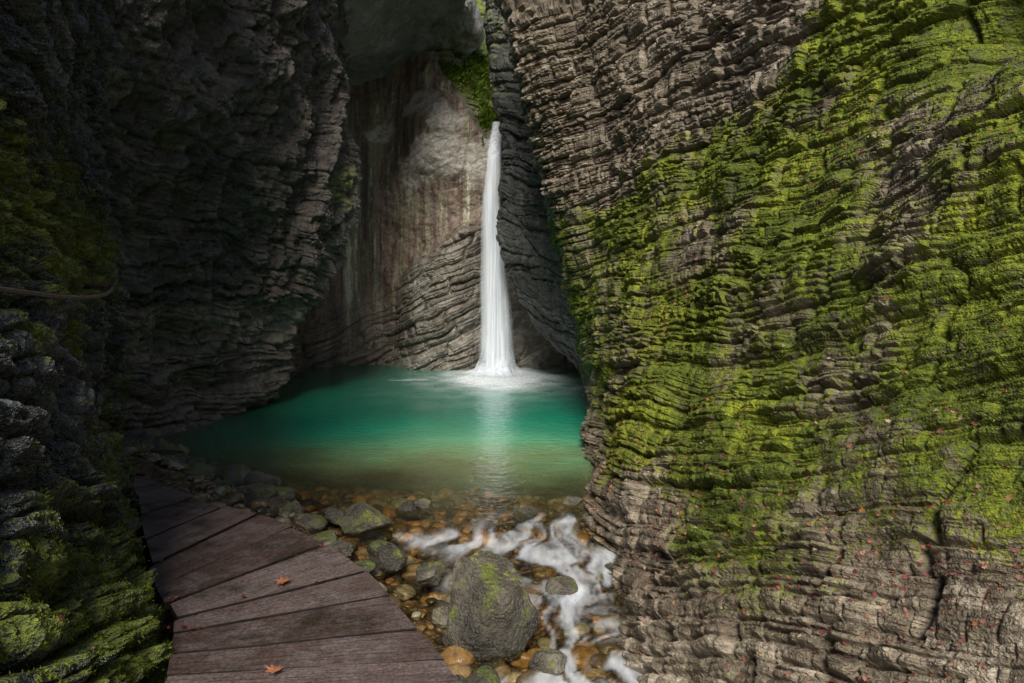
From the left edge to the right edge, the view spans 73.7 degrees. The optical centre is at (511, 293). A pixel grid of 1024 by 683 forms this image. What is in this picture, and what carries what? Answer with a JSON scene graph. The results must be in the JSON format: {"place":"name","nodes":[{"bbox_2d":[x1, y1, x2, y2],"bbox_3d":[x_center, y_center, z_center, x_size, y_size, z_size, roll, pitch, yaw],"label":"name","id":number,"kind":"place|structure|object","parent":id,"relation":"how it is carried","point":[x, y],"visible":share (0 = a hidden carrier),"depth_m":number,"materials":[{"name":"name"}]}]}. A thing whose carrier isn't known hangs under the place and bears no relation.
{"place":"outdoors","nodes":[
{"label":"outdoors","id":0,"kind":"place"},
{"bbox_2d":[100,0,361,453],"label":"cave rock wall","id":1,"kind":"structure","parent":0,"point":[232,163],"depth_m":17.41,"materials":[{"name":"grey stone"}]},
{"bbox_2d":[122,451,627,682],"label":"ground","id":2,"kind":"structure","parent":0,"point":[547,487],"depth_m":12.71,"materials":[{"name":"stone"}]},
{"bbox_2d":[0,0,173,682],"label":"mossy rock wall","id":3,"kind":"structure","parent":2,"relation":"on","point":[66,54],"depth_m":4.37,"materials":[{"name":"grey stone"}]},
{"bbox_2d":[0,277,115,299],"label":"cable handrail","id":4,"kind":"object","parent":3,"relation":"attached to","point":[36,293],"visible":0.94,"depth_m":3.61,"materials":[{"name":"metal"}]},
{"bbox_2d":[0,85,174,682],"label":"rock moss","id":5,"kind":"object","parent":3,"relation":"attached to","point":[63,546],"visible":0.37,"depth_m":4.14,"materials":[{"name":"green plant"}]},
{"bbox_2d":[17,476,159,672],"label":"fallen leaves","id":6,"kind":"object","parent":3,"relation":"on","point":[61,617],"visible":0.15,"depth_m":3.75,"materials":[{"name":"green plant"}]},
{"bbox_2d":[122,439,153,453],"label":"river rock","id":7,"kind":"object","parent":2,"relation":"on","point":[140,445],"visible":0.27,"depth_m":13.18,"materials":[{"name":"grey stone"}]},
{"bbox_2d":[184,467,210,479],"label":"river rock","id":8,"kind":"object","parent":2,"relation":"on","point":[206,473],"visible":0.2,"depth_m":11.64,"materials":[{"name":"grey stone"}]},
{"bbox_2d":[189,463,214,475],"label":"river rock","id":9,"kind":"object","parent":2,"relation":"on","point":[208,467],"visible":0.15,"depth_m":12.06,"materials":[{"name":"grey stone"}]},
{"bbox_2d":[203,461,222,479],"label":"river rock","id":10,"kind":"object","parent":2,"relation":"on","point":[218,473],"visible":0.25,"depth_m":12.64,"materials":[{"name":"grey stone"}]},
{"bbox_2d":[212,480,232,488],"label":"river rock","id":11,"kind":"object","parent":2,"relation":"on","point":[221,483],"visible":0.13,"depth_m":11.38,"materials":[{"name":"grey stone"}]},
{"bbox_2d":[217,486,234,494],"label":"river rock","id":12,"kind":"object","parent":2,"relation":"on","point":[228,488],"visible":0.09,"depth_m":10.69,"materials":[{"name":"grey stone"}]},
{"bbox_2d":[223,464,249,488],"bbox_3d":[-4.897,3.335,12.300,0.633,0.477,0.468,0,0,0],"label":"river rock","id":13,"kind":"object","parent":2,"relation":"on","point":[234,475],"visible":0.6,"depth_m":12.18,"materials":[{"name":"grey stone"}]},
{"bbox_2d":[236,483,278,501],"bbox_3d":[-4.169,3.326,11.104,0.627,0.412,0.637,0,0,38],"label":"river rock","id":14,"kind":"object","parent":2,"relation":"on","point":[260,491],"visible":0.45,"depth_m":10.95,"materials":[{"name":"grey stone"}]},
{"bbox_2d":[279,500,303,516],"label":"river rock","id":15,"kind":"object","parent":2,"relation":"on","point":[296,507],"visible":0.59,"depth_m":10.43,"materials":[{"name":"grey stone"}]},
{"bbox_2d":[133,469,459,682],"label":"boardwalk","id":16,"kind":"structure","parent":2,"relation":"on","point":[301,625],"depth_m":4.93,"materials":[{"name":"brown wood"}]},
{"bbox_2d":[137,472,368,629],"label":"leaf litter","id":17,"kind":"object","parent":16,"relation":"on","point":[175,597],"visible":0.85,"depth_m":5.02,"materials":[{"name":"brown plant"}]},
{"bbox_2d":[295,514,326,532],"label":"river rock","id":18,"kind":"object","parent":2,"relation":"on","point":[316,523],"visible":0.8,"depth_m":10.12,"materials":[{"name":"grey stone"}]},
{"bbox_2d":[310,530,336,541],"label":"river rock","id":19,"kind":"object","parent":2,"relation":"on","point":[330,535],"visible":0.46,"depth_m":9.34,"materials":[{"name":"stone"}]},
{"bbox_2d":[324,507,345,524],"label":"river rock","id":20,"kind":"object","parent":2,"relation":"on","point":[333,515],"visible":0.66,"depth_m":10.26,"materials":[{"name":"grey stone"}]},
{"bbox_2d":[122,447,632,682],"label":"streambed cobbles","id":21,"kind":"object","parent":2,"relation":"on","point":[589,661],"visible":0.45,"depth_m":9.90,"materials":[{"name":"brown stone"}]},
{"bbox_2d":[245,470,280,486],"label":"river rock","id":22,"kind":"object","parent":21,"relation":"on","point":[255,476],"visible":0.62,"depth_m":11.95,"materials":[{"name":"grey stone"}]},
{"bbox_2d":[267,497,287,506],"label":"river rock","id":23,"kind":"object","parent":21,"relation":"on","point":[277,501],"visible":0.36,"depth_m":10.85,"materials":[{"name":"grey stone"}]},
{"bbox_2d":[276,486,294,501],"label":"river rock","id":24,"kind":"object","parent":21,"relation":"on","point":[287,493],"visible":0.38,"depth_m":11.46,"materials":[{"name":"grey stone"}]},
{"bbox_2d":[329,540,353,557],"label":"river rock","id":25,"kind":"object","parent":21,"relation":"on","point":[345,548],"visible":0.5,"depth_m":9.04,"materials":[{"name":"grey stone"}]},
{"bbox_2d":[354,558,374,572],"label":"river rock","id":26,"kind":"object","parent":21,"relation":"on","point":[366,565],"visible":0.46,"depth_m":8.56,"materials":[{"name":"green stone"}]},
{"bbox_2d":[339,502,393,536],"bbox_3d":[-2.159,3.393,10.193,0.770,0.507,0.513,0,0,0],"label":"river rock","id":27,"kind":"object","parent":21,"relation":"on","point":[360,519],"visible":1,"depth_m":10.05,"materials":[{"name":"grey stone"}]},
{"bbox_2d":[367,540,407,573],"bbox_3d":[-1.655,3.452,8.977,0.552,0.405,0.491,0,0,0],"label":"river rock","id":28,"kind":"object","parent":21,"relation":"on","point":[385,556],"visible":0.96,"depth_m":8.81,"materials":[{"name":"grey stone"}]},
{"bbox_2d":[416,561,443,585],"bbox_3d":[-1.015,3.465,8.396,0.349,0.254,0.400,0,0,0],"label":"river rock","id":29,"kind":"object","parent":21,"relation":"on","point":[430,573],"visible":1,"depth_m":8.31,"materials":[{"name":"grey stone"}]},
{"bbox_2d":[432,606,447,627],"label":"river rock","id":30,"kind":"object","parent":21,"relation":"on","point":[440,617],"visible":0.77,"depth_m":7.62,"materials":[{"name":"grey stone"}]},
{"bbox_2d":[298,0,574,369],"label":"stained rock wall","id":31,"kind":"structure","parent":2,"relation":"on","point":[407,285],"depth_m":31.98,"materials":[{"name":"grey stone"}]},
{"bbox_2d":[433,45,500,142],"bbox_3d":[-2.009,-9.912,34.154,5.824,6.165,5.657,0,0,0],"label":"gully fern","id":32,"kind":"object","parent":31,"relation":"attached to","point":[477,64],"visible":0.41,"depth_m":33.56,"materials":[{"name":"green plant"}]},
{"bbox_2d":[442,551,540,667],"bbox_3d":[-0.266,3.419,7.371,0.956,1.061,0.853,0,0,45],"label":"boulder","id":33,"kind":"object","parent":2,"relation":"on","point":[494,618],"visible":0.96,"depth_m":7.07,"materials":[{"name":"grey stone"}]},
{"bbox_2d":[493,0,1023,682],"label":"layered rock wall","id":34,"kind":"structure","parent":2,"relation":"on","point":[603,84],"depth_m":7.54,"materials":[{"name":"stone"}]},
{"bbox_2d":[541,2,1023,682],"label":"fallen leaves","id":35,"kind":"object","parent":34,"relation":"on","point":[983,564],"visible":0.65,"depth_m":5.96,"materials":[{"name":"plant"}]},
{"bbox_2d":[548,0,1023,621],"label":"wall moss","id":36,"kind":"object","parent":34,"relation":"attached to","point":[682,360],"depth_m":7.95,"materials":[{"name":"green plant"}]},
{"bbox_2d":[164,365,633,682],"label":"pool water","id":37,"kind":"structure","parent":0,"point":[367,414],"depth_m":18.24,"materials":[{"name":"teal liquid"}]},
{"bbox_2d":[154,443,186,455],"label":"river rock","id":38,"kind":"object","parent":37,"relation":"on","point":[168,449],"visible":0.49,"depth_m":13.66,"materials":[{"name":"grey stone"}]},
{"bbox_2d":[151,445,189,454],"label":"river rock","id":39,"kind":"object","parent":37,"relation":"in","point":[188,451],"visible":0.06,"depth_m":14.06,"materials":[{"name":"grey stone"}]},
{"bbox_2d":[173,454,190,463],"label":"river rock","id":40,"kind":"object","parent":37,"relation":"on","point":[185,458],"visible":0.3,"depth_m":13.20,"materials":[{"name":"grey stone"}]},
{"bbox_2d":[398,500,419,516],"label":"river rock","id":41,"kind":"object","parent":37,"relation":"in","point":[409,508],"visible":1,"depth_m":10.92,"materials":[{"name":"grey stone"}]},
{"bbox_2d":[414,498,430,510],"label":"river rock","id":42,"kind":"object","parent":37,"relation":"in","point":[422,504],"visible":0.93,"depth_m":11.04,"materials":[{"name":"grey stone"}]},
{"bbox_2d":[454,674,469,682],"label":"river rock","id":43,"kind":"object","parent":37,"relation":"in","point":[461,678],"visible":0.44,"depth_m":6.51,"materials":[{"name":"grey stone"}]},
{"bbox_2d":[466,665,499,682],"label":"river rock","id":44,"kind":"object","parent":37,"relation":"in","point":[484,674],"visible":0.96,"depth_m":6.57,"materials":[{"name":"grey stone"}]},
{"bbox_2d":[512,505,537,521],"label":"river rock","id":45,"kind":"object","parent":37,"relation":"in","point":[524,513],"visible":1,"depth_m":10.82,"materials":[{"name":"grey stone"}]},
{"bbox_2d":[529,647,566,676],"bbox_3d":[0.352,3.735,6.901,0.303,0.250,0.395,0,0,-43],"label":"river rock","id":46,"kind":"object","parent":37,"relation":"in","point":[551,662],"visible":0.98,"depth_m":6.82,"materials":[{"name":"grey stone"}]},
{"bbox_2d":[543,576,577,598],"bbox_3d":[0.601,3.614,8.408,0.437,0.259,0.395,0,0,0],"label":"river rock","id":47,"kind":"object","parent":37,"relation":"in","point":[561,587],"visible":0.92,"depth_m":8.27,"materials":[{"name":"grey stone"}]},
{"bbox_2d":[563,495,582,509],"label":"river rock","id":48,"kind":"object","parent":37,"relation":"in","point":[571,502],"visible":0.97,"depth_m":11.22,"materials":[{"name":"grey stone"}]},
{"bbox_2d":[341,0,484,85],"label":"cave ceiling","id":49,"kind":"structure","parent":0,"point":[382,38],"depth_m":30.68,"materials":[{"name":"grey stone"}]},
{"bbox_2d":[467,121,522,374],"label":"waterfall","id":50,"kind":"structure","parent":0,"point":[496,349],"depth_m":29.18,"materials":[{"name":"liquid"}]},
{"bbox_2d":[483,0,581,376],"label":"cliff buttress","id":51,"kind":"structure","parent":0,"point":[530,257],"depth_m":26.61,"materials":[{"name":"grey stone"}]}
]}

